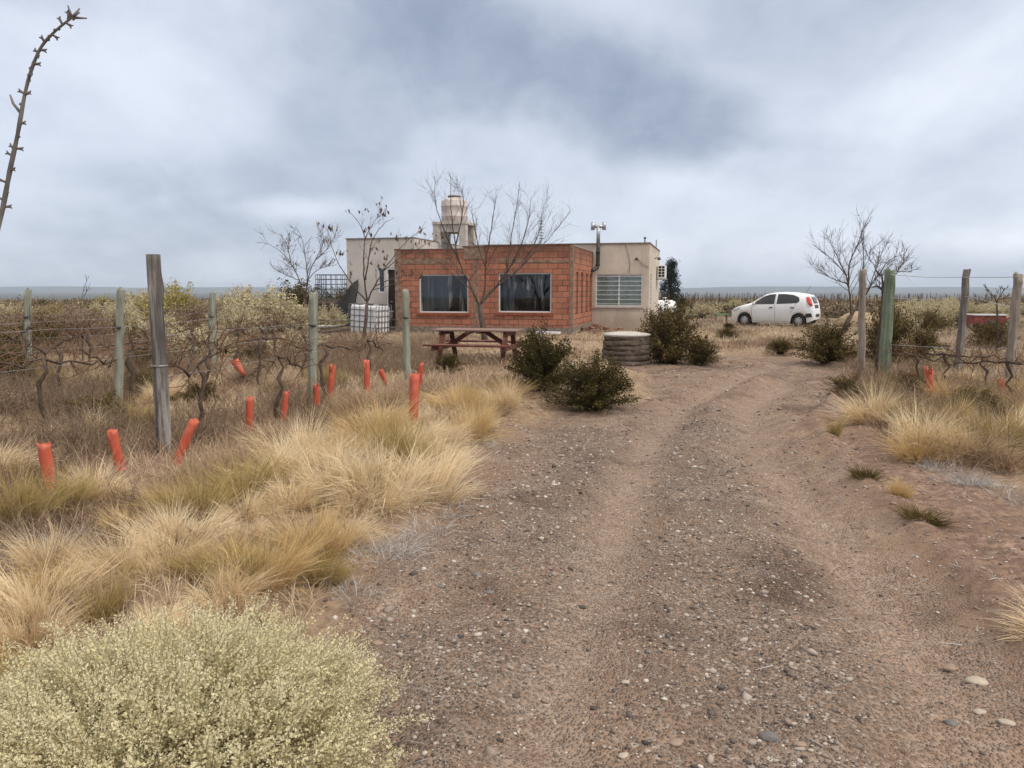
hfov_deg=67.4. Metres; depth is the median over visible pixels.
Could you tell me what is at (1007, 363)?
vine
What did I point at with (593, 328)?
rubble
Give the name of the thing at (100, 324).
brown shrub
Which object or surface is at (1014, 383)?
golden tussock
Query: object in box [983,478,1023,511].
grey tussock
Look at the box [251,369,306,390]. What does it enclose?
russet tussock
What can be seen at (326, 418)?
dry grass
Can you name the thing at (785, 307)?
car
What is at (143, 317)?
trellis wire
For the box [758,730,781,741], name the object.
stone
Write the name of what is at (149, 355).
brown shrub
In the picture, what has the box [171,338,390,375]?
trellis wire
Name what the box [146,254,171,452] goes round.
end post
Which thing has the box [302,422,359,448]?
straw tussock
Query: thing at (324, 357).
vine
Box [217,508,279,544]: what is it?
straw tussock
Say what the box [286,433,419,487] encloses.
russet tussock
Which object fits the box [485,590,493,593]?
stone
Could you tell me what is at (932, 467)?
grey tussock
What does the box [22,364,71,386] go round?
olive tussock
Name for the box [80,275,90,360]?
dead stalk
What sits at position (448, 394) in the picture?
golden tussock
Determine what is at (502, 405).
russet tussock
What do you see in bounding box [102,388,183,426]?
olive tussock
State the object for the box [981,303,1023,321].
pale shrub
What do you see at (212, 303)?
vine post
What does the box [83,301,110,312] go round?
pale shrub
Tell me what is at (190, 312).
brown shrub
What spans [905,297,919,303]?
pale shrub
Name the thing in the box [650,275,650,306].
grille window
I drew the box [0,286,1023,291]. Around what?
hills
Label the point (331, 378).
vine guard
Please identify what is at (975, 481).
grey tussock
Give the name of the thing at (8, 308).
pale shrub
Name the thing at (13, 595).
straw tussock
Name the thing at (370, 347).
vine
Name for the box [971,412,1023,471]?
russet tussock
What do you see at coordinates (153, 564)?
straw tussock
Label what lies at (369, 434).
golden tussock
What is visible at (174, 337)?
trellis wire
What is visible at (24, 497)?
olive tussock
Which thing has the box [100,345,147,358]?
brown shrub
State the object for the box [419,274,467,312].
window
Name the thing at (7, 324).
brown shrub
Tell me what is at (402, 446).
olive tussock
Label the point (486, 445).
grey tussock
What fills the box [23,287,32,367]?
vine post
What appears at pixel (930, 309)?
pale shrub
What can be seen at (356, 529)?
straw tussock
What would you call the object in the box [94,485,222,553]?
straw tussock
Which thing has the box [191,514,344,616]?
golden tussock
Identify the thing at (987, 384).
russet tussock
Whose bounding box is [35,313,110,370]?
vine
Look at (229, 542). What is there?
golden tussock
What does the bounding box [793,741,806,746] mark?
stone
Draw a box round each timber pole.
[318,324,346,328]
[318,327,350,333]
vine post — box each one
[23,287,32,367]
[114,287,124,403]
[208,291,216,371]
[308,291,317,399]
[402,289,410,380]
[857,268,865,373]
[878,267,895,377]
[952,269,970,377]
[1003,272,1022,385]
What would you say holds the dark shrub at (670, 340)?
on the ground at (822, 518)
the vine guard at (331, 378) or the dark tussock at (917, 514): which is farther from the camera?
the vine guard at (331, 378)
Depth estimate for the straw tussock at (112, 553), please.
3.98 m
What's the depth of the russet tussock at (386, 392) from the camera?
9.72 m
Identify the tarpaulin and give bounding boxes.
[333,280,358,327]
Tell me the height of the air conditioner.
0.640 m
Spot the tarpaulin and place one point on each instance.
(346, 299)
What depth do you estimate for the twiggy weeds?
10.00 m
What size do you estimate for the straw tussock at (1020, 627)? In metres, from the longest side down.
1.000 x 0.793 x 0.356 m
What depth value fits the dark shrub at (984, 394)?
8.42 m
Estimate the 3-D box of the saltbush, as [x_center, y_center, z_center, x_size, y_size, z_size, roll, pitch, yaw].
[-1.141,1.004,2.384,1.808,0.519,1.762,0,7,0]
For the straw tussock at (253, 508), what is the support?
on the ground at (822, 518)
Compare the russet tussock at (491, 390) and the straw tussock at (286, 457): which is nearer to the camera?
the straw tussock at (286, 457)
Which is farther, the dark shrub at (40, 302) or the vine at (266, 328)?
the dark shrub at (40, 302)
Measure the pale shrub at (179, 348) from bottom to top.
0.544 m
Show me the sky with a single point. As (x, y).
(722, 134)
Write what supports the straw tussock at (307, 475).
on the ground at (822, 518)
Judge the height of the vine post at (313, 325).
1.572 m
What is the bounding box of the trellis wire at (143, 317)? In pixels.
[13,308,291,323]
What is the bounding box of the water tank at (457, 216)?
[441,195,467,220]
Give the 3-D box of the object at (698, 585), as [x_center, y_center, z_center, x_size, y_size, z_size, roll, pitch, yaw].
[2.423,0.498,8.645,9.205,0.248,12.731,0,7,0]
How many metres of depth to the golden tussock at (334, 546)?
4.45 m
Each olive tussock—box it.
[0,450,92,528]
[0,619,71,681]
[3,452,113,529]
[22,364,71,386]
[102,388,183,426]
[106,444,257,521]
[144,528,263,586]
[168,432,313,503]
[188,528,294,592]
[294,543,366,593]
[302,360,356,385]
[310,452,405,511]
[338,398,462,470]
[852,373,910,399]
[866,387,960,424]
[939,388,1023,454]
[973,388,1021,405]
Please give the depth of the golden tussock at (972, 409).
8.07 m
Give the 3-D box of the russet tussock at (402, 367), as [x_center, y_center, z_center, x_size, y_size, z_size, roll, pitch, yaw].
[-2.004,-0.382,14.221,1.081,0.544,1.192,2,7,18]
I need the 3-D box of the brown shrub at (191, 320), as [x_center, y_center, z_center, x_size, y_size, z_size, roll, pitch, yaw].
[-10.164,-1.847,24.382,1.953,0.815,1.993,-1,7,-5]
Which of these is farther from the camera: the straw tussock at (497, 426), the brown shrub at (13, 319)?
the brown shrub at (13, 319)
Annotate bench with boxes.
[714,314,729,321]
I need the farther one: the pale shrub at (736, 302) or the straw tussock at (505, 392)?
the pale shrub at (736, 302)
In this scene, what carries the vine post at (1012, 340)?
on the ground at (822, 518)
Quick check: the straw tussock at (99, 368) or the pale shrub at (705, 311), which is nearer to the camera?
the straw tussock at (99, 368)
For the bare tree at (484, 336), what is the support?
on the ground at (822, 518)
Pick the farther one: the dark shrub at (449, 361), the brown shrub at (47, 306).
the brown shrub at (47, 306)
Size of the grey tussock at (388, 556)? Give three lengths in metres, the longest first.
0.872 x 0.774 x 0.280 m
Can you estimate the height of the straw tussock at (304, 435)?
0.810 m
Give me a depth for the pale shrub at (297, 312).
26.17 m
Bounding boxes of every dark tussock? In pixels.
[841,459,888,484]
[887,499,966,530]
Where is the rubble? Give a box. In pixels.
[578,324,624,333]
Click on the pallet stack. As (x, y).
(325, 304)
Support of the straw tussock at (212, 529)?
on the ground at (822, 518)
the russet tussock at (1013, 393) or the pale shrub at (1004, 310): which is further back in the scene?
the pale shrub at (1004, 310)
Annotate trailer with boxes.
[966,314,1009,328]
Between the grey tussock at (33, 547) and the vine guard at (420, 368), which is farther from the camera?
the vine guard at (420, 368)
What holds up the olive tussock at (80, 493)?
on the ground at (822, 518)
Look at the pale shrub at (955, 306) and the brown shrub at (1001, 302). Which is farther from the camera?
the brown shrub at (1001, 302)
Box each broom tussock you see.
[33,540,154,634]
[819,408,858,436]
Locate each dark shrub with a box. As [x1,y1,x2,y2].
[0,319,81,351]
[31,299,49,305]
[32,307,66,329]
[100,313,131,334]
[114,319,149,346]
[168,311,199,332]
[268,275,331,313]
[327,283,347,298]
[429,351,463,371]
[502,316,577,391]
[538,347,641,412]
[635,290,708,364]
[677,296,691,309]
[677,336,726,365]
[714,326,739,339]
[723,322,736,328]
[765,336,799,353]
[785,316,866,363]
[820,373,867,396]
[849,297,918,366]
[884,364,938,397]
[904,319,954,363]
[909,303,955,330]
[940,383,1011,419]
[951,315,972,327]
[965,314,1022,348]
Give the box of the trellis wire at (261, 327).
[149,316,383,337]
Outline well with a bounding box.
[601,331,651,365]
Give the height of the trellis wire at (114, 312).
0.040 m
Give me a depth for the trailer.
28.57 m
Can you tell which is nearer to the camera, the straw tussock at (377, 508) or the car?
the straw tussock at (377, 508)
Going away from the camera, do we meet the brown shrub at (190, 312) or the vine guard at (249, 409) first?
the vine guard at (249, 409)
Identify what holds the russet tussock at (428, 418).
on the ground at (822, 518)
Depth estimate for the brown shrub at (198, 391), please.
10.23 m
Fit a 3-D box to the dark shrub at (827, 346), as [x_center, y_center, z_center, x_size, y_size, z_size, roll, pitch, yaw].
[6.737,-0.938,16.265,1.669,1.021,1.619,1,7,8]
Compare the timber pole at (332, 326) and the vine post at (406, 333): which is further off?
the timber pole at (332, 326)
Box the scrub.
[1,294,1023,317]
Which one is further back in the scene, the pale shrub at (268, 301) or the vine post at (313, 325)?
the pale shrub at (268, 301)
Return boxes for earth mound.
[833,311,878,326]
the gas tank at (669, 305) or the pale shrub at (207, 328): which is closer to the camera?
the pale shrub at (207, 328)
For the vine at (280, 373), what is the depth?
9.00 m
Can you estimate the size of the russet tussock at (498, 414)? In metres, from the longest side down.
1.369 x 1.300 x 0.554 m
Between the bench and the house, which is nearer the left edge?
the house
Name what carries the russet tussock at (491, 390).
on the ground at (822, 518)
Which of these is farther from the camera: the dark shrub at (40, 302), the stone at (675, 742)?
the dark shrub at (40, 302)
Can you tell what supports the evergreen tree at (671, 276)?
on the ground at (822, 518)
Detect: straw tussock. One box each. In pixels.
[0,431,66,476]
[0,509,113,578]
[0,544,134,633]
[0,568,43,603]
[0,583,97,661]
[33,514,162,588]
[39,396,120,441]
[43,443,145,504]
[62,358,114,384]
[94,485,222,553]
[105,518,225,581]
[121,583,211,652]
[125,494,248,574]
[133,367,199,402]
[150,545,291,617]
[198,422,325,492]
[201,483,297,527]
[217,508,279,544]
[229,397,352,464]
[237,460,344,515]
[246,425,403,500]
[261,424,382,478]
[292,409,452,522]
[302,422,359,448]
[309,504,393,552]
[319,474,409,519]
[358,431,499,516]
[362,411,459,450]
[379,440,471,481]
[403,409,482,449]
[409,422,482,468]
[418,404,464,425]
[446,401,507,430]
[473,369,528,407]
[812,374,935,425]
[847,389,1017,458]
[924,414,1023,460]
[938,363,1002,382]
[962,402,1023,447]
[979,573,1023,644]
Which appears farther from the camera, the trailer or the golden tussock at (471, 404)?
the trailer
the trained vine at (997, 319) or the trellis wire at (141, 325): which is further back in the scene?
the trained vine at (997, 319)
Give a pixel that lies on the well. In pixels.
(628, 347)
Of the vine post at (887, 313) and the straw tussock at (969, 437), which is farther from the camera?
the vine post at (887, 313)
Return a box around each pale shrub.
[0,301,35,317]
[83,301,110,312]
[99,300,147,328]
[112,312,188,344]
[113,286,149,317]
[168,340,200,356]
[169,326,231,356]
[194,323,232,338]
[199,333,242,357]
[204,282,274,314]
[204,298,270,336]
[221,276,308,333]
[265,304,308,333]
[266,323,329,354]
[318,304,349,332]
[679,301,723,318]
[722,297,744,307]
[872,304,925,330]
[879,300,914,315]
[904,300,956,327]
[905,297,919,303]
[907,297,956,320]
[920,346,983,369]
[938,297,984,318]
[968,302,989,313]
[974,299,1009,307]
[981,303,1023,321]
[1001,312,1023,325]
[1009,302,1023,318]
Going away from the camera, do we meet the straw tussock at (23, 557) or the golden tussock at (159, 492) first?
the straw tussock at (23, 557)
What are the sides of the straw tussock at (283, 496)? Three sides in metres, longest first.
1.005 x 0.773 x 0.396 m
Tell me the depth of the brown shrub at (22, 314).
27.39 m
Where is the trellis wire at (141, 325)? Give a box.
[0,312,329,332]
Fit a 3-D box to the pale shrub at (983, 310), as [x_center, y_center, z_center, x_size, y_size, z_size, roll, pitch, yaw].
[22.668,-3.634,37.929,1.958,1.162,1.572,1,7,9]
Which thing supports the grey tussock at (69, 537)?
on the ground at (822, 518)
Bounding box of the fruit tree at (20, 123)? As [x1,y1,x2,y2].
[0,5,86,228]
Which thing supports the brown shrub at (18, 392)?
on the ground at (822, 518)
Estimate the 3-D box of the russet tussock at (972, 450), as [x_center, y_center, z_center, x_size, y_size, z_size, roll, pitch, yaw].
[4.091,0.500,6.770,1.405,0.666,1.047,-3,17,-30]
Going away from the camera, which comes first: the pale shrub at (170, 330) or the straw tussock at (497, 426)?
the straw tussock at (497, 426)
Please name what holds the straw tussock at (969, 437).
on the ground at (822, 518)
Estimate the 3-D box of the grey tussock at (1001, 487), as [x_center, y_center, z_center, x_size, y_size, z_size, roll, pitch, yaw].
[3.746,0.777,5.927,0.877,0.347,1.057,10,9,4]
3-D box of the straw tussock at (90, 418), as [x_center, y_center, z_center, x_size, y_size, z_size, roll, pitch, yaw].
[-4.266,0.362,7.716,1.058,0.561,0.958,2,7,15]
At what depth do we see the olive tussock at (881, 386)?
10.71 m
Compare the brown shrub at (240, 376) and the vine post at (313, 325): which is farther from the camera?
the brown shrub at (240, 376)
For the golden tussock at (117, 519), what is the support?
on the ground at (822, 518)
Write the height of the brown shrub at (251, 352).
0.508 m
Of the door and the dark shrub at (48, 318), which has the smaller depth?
the dark shrub at (48, 318)
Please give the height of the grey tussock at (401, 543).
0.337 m
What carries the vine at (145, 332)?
on the ground at (822, 518)
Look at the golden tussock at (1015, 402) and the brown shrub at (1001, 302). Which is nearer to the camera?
the golden tussock at (1015, 402)
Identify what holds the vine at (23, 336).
on the ground at (822, 518)
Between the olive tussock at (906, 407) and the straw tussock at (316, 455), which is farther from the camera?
the olive tussock at (906, 407)
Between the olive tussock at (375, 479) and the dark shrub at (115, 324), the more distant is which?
the dark shrub at (115, 324)
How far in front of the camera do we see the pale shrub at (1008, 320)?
33.13 m
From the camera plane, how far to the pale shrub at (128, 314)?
28.15 m
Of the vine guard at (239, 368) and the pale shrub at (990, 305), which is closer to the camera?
the vine guard at (239, 368)
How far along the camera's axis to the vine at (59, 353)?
10.60 m
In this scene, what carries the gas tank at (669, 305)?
on the ground at (822, 518)
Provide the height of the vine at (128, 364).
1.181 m
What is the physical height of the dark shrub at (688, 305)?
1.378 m
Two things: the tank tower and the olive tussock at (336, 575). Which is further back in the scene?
the tank tower
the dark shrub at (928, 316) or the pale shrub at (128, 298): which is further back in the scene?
the pale shrub at (128, 298)
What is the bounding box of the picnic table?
[423,328,525,364]
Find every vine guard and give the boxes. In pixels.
[37,442,55,488]
[107,429,125,470]
[173,418,199,464]
[231,358,244,375]
[246,396,253,431]
[281,391,288,419]
[312,383,319,410]
[327,363,334,396]
[363,360,369,392]
[379,369,388,383]
[409,373,419,425]
[418,362,423,385]
[924,366,934,400]
[997,379,1004,390]
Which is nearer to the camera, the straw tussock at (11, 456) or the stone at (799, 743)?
the stone at (799, 743)
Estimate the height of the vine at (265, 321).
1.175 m
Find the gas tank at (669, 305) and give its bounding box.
[658,297,675,317]
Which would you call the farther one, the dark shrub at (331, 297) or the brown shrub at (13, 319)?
the dark shrub at (331, 297)
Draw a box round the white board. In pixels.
[536,331,560,333]
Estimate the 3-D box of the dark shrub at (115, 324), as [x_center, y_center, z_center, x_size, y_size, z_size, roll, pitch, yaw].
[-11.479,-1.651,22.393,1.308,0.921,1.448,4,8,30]
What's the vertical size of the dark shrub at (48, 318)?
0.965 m
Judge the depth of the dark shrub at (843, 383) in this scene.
11.16 m
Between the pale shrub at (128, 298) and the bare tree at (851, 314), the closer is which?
the bare tree at (851, 314)
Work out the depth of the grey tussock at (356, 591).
4.00 m
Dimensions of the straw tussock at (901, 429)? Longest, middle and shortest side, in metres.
1.728 x 1.204 x 0.692 m
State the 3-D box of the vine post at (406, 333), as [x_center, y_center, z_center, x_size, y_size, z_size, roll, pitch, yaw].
[-1.735,-0.760,12.594,0.148,1.598,0.155,0,7,0]
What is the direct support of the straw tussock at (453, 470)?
on the ground at (822, 518)
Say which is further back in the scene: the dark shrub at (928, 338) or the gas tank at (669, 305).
the gas tank at (669, 305)
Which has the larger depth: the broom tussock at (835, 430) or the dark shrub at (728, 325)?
the dark shrub at (728, 325)
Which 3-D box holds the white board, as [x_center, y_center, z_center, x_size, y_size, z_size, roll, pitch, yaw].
[1.195,-1.710,25.632,0.840,0.070,0.280,1,7,11]
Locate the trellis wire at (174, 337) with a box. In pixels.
[33,325,307,351]
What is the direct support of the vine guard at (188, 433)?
on the ground at (822, 518)
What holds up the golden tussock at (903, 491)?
on the ground at (822, 518)
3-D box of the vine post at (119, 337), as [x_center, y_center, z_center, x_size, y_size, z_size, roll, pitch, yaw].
[-4.716,-0.336,9.222,0.223,1.650,0.130,0,7,0]
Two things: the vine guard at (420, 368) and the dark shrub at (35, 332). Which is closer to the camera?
the vine guard at (420, 368)
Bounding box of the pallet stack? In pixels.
[318,303,335,319]
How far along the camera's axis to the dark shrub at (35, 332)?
18.25 m
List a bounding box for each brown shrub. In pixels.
[0,297,17,304]
[0,298,50,325]
[0,310,20,324]
[0,316,18,335]
[0,343,52,384]
[0,344,40,366]
[0,381,60,414]
[1,312,39,333]
[21,296,83,313]
[38,301,113,341]
[45,302,96,322]
[50,388,132,425]
[73,311,127,337]
[74,306,113,327]
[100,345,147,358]
[110,365,181,396]
[124,344,181,371]
[164,293,224,324]
[169,379,225,403]
[171,314,207,328]
[224,365,267,381]
[228,341,272,363]
[990,295,1010,306]
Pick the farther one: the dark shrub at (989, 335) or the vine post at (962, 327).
the dark shrub at (989, 335)
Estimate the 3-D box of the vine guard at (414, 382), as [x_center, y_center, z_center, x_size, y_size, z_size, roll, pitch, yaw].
[-1.063,0.201,8.318,0.132,0.630,0.129,-2,7,-15]
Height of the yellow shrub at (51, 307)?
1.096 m
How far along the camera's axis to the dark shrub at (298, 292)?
36.70 m
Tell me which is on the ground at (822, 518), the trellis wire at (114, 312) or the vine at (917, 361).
the vine at (917, 361)
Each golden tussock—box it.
[0,537,155,611]
[87,498,152,536]
[128,475,195,512]
[180,528,257,565]
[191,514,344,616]
[242,481,370,566]
[311,412,391,462]
[316,388,442,443]
[408,377,497,414]
[421,392,514,443]
[446,375,483,401]
[452,391,497,421]
[486,369,548,396]
[872,407,982,464]
[885,474,924,498]
[910,369,972,403]
[913,390,990,419]
[966,404,1023,429]
[973,371,1023,396]
[996,387,1023,413]
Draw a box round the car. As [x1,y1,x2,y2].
[732,286,820,326]
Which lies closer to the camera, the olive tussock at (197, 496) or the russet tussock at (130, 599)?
the russet tussock at (130, 599)
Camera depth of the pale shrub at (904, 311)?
28.24 m
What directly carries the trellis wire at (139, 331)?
attached to the vine post at (27, 298)
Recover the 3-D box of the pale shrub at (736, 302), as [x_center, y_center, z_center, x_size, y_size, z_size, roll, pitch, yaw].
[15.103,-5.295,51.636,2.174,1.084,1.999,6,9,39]
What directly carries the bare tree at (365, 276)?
on the ground at (822, 518)
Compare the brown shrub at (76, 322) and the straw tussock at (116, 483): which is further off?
the brown shrub at (76, 322)
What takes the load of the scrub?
on the ground at (822, 518)
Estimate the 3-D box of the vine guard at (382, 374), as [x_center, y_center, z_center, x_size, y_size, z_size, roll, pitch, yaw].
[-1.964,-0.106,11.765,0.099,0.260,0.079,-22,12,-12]
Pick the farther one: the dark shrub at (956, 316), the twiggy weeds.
the dark shrub at (956, 316)
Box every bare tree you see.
[254,220,340,309]
[322,197,446,341]
[411,162,576,339]
[802,204,918,331]
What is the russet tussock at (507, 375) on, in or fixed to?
on the ground at (822, 518)
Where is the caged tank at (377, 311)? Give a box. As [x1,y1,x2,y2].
[348,303,391,333]
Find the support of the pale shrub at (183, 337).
on the ground at (822, 518)
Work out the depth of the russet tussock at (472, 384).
10.79 m
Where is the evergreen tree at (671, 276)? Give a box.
[658,257,685,310]
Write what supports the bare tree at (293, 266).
on the ground at (822, 518)
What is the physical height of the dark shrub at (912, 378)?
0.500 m
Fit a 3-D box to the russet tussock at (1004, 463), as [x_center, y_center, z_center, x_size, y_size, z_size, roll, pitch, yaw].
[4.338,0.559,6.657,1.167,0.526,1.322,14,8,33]
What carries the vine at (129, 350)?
on the ground at (822, 518)
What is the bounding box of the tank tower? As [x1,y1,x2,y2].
[432,221,476,248]
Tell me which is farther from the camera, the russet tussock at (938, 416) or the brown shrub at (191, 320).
the brown shrub at (191, 320)
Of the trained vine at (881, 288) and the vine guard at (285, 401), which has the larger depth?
the trained vine at (881, 288)
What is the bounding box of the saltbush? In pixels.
[0,590,433,767]
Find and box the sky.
[0,0,1023,287]
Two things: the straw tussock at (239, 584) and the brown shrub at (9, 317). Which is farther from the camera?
the brown shrub at (9, 317)
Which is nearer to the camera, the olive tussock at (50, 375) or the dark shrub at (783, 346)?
the olive tussock at (50, 375)
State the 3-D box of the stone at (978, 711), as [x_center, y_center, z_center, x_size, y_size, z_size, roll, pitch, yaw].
[1.827,1.279,3.000,0.052,0.020,0.036,1,7,7]
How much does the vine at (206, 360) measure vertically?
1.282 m
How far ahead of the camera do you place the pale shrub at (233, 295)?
32.54 m
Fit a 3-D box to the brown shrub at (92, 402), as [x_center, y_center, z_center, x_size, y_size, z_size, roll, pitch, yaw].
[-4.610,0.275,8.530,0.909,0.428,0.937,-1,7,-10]
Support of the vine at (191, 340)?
on the ground at (822, 518)
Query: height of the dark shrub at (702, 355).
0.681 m
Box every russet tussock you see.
[38,559,170,622]
[83,352,112,369]
[106,502,151,519]
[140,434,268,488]
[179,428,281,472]
[220,407,328,450]
[234,600,286,634]
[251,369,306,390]
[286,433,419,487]
[300,371,380,419]
[322,422,421,452]
[341,373,408,410]
[387,356,425,371]
[388,411,431,432]
[397,410,450,430]
[418,389,512,436]
[437,391,516,424]
[457,361,516,392]
[468,381,522,397]
[470,379,522,401]
[480,396,527,417]
[483,361,534,390]
[827,383,867,398]
[829,395,870,408]
[867,398,985,432]
[878,385,943,410]
[900,405,1023,474]
[923,364,1007,393]
[949,373,1020,394]
[954,420,1023,475]
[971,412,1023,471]
[978,382,1023,409]
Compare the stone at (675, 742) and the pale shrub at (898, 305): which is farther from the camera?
the pale shrub at (898, 305)
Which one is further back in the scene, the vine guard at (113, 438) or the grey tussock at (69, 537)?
the vine guard at (113, 438)
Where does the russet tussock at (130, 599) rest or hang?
on the ground at (822, 518)
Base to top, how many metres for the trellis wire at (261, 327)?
0.022 m
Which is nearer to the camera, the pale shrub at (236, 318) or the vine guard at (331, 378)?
the vine guard at (331, 378)
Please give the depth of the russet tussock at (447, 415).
8.31 m
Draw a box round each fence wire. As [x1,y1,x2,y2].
[890,274,1023,277]
[890,296,1023,309]
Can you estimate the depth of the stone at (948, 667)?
3.35 m
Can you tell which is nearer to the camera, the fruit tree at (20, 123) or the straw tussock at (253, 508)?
the fruit tree at (20, 123)
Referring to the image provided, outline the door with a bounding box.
[386,268,395,325]
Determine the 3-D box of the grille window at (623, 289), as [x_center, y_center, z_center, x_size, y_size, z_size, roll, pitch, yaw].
[4.200,-3.674,30.109,1.826,1.256,0.103,2,7,14]
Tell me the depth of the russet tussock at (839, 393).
10.99 m
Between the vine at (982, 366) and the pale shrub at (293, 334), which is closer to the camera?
the vine at (982, 366)
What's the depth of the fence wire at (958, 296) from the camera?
12.57 m
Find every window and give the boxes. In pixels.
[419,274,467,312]
[499,273,550,312]
[596,274,642,306]
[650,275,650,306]
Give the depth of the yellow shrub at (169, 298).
31.44 m
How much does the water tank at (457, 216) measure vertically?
1.110 m
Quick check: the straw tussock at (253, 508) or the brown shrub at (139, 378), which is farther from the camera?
the brown shrub at (139, 378)
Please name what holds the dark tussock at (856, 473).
on the ground at (822, 518)
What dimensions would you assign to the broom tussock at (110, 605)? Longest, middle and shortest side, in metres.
0.635 x 0.592 x 0.369 m
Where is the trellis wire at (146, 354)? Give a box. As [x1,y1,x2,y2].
[6,333,329,371]
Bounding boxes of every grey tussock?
[0,527,73,568]
[12,518,108,554]
[323,573,392,609]
[337,521,445,572]
[364,522,444,559]
[388,513,480,541]
[424,497,484,521]
[467,435,505,450]
[905,453,979,476]
[925,458,1019,488]
[939,468,1023,499]
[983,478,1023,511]
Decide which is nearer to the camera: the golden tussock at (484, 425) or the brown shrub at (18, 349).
the golden tussock at (484, 425)
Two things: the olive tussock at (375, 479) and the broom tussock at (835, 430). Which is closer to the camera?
the olive tussock at (375, 479)
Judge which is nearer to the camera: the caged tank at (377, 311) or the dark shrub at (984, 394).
the dark shrub at (984, 394)
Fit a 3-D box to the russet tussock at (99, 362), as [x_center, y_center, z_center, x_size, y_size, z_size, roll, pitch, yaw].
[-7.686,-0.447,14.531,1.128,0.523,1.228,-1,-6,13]
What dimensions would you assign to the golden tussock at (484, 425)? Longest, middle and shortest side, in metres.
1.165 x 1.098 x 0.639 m
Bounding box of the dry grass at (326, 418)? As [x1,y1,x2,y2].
[0,316,1023,660]
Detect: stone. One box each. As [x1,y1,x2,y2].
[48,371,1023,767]
[372,640,383,644]
[472,572,481,575]
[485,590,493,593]
[618,752,628,758]
[668,738,683,746]
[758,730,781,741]
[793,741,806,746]
[942,663,958,671]
[943,719,958,725]
[965,676,988,685]
[973,708,986,714]
[997,718,1015,725]
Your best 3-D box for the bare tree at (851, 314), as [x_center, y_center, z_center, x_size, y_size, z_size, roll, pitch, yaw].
[11.844,-3.911,26.409,3.931,4.558,1.790,0,7,0]
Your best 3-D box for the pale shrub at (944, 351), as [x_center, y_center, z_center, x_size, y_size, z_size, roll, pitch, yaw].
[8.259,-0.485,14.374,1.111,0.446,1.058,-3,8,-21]
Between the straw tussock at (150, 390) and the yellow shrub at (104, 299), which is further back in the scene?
the yellow shrub at (104, 299)
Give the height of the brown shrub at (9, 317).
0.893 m
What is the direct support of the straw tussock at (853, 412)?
on the ground at (822, 518)
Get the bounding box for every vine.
[0,305,72,358]
[0,323,119,430]
[0,324,44,371]
[2,314,112,399]
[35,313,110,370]
[51,323,168,406]
[84,320,150,379]
[125,316,177,350]
[147,323,266,435]
[165,311,207,355]
[166,313,256,379]
[167,317,226,371]
[205,306,268,367]
[208,314,247,340]
[223,311,292,385]
[227,320,330,417]
[239,311,289,353]
[255,306,284,345]
[273,316,364,394]
[275,312,332,376]
[280,301,337,329]
[331,314,403,369]
[863,241,922,374]
[883,340,967,374]
[898,332,990,381]
[934,331,1017,386]
[957,342,1023,390]
[983,284,1022,352]
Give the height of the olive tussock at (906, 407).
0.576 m
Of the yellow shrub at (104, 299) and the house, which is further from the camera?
the yellow shrub at (104, 299)
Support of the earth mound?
on the ground at (822, 518)
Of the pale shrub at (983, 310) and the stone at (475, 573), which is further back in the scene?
the pale shrub at (983, 310)
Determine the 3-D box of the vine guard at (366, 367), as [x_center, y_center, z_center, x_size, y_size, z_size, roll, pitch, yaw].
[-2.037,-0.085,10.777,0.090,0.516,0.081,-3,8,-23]
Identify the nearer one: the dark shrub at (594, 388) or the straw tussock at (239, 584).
the straw tussock at (239, 584)
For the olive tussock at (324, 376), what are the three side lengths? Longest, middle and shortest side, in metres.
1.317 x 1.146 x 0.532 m
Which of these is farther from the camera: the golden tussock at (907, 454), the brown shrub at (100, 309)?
the brown shrub at (100, 309)
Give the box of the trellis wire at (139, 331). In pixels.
[4,320,288,340]
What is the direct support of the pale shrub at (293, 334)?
on the ground at (822, 518)
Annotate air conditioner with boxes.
[656,265,667,279]
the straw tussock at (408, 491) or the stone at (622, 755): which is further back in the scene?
the straw tussock at (408, 491)
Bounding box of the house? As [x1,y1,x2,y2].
[345,222,659,334]
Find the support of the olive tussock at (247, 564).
on the ground at (822, 518)
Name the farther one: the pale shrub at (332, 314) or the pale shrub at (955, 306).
the pale shrub at (955, 306)
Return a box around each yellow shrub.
[22,302,67,319]
[93,293,114,304]
[135,277,205,320]
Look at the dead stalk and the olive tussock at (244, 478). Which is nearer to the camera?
the olive tussock at (244, 478)
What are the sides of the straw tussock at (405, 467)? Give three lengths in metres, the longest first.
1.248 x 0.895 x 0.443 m
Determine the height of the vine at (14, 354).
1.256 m
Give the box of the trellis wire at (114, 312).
[13,305,280,316]
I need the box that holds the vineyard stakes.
[661,292,1008,306]
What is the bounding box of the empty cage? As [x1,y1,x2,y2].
[315,274,347,302]
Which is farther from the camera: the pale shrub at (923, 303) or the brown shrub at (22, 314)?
the pale shrub at (923, 303)
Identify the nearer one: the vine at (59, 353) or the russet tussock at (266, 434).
the russet tussock at (266, 434)
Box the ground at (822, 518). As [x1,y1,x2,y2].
[0,292,1023,767]
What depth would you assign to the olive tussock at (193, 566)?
3.96 m
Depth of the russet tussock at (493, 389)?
10.60 m
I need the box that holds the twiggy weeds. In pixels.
[0,325,1023,459]
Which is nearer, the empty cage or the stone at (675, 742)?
the stone at (675, 742)
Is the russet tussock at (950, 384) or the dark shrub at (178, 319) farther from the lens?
the dark shrub at (178, 319)

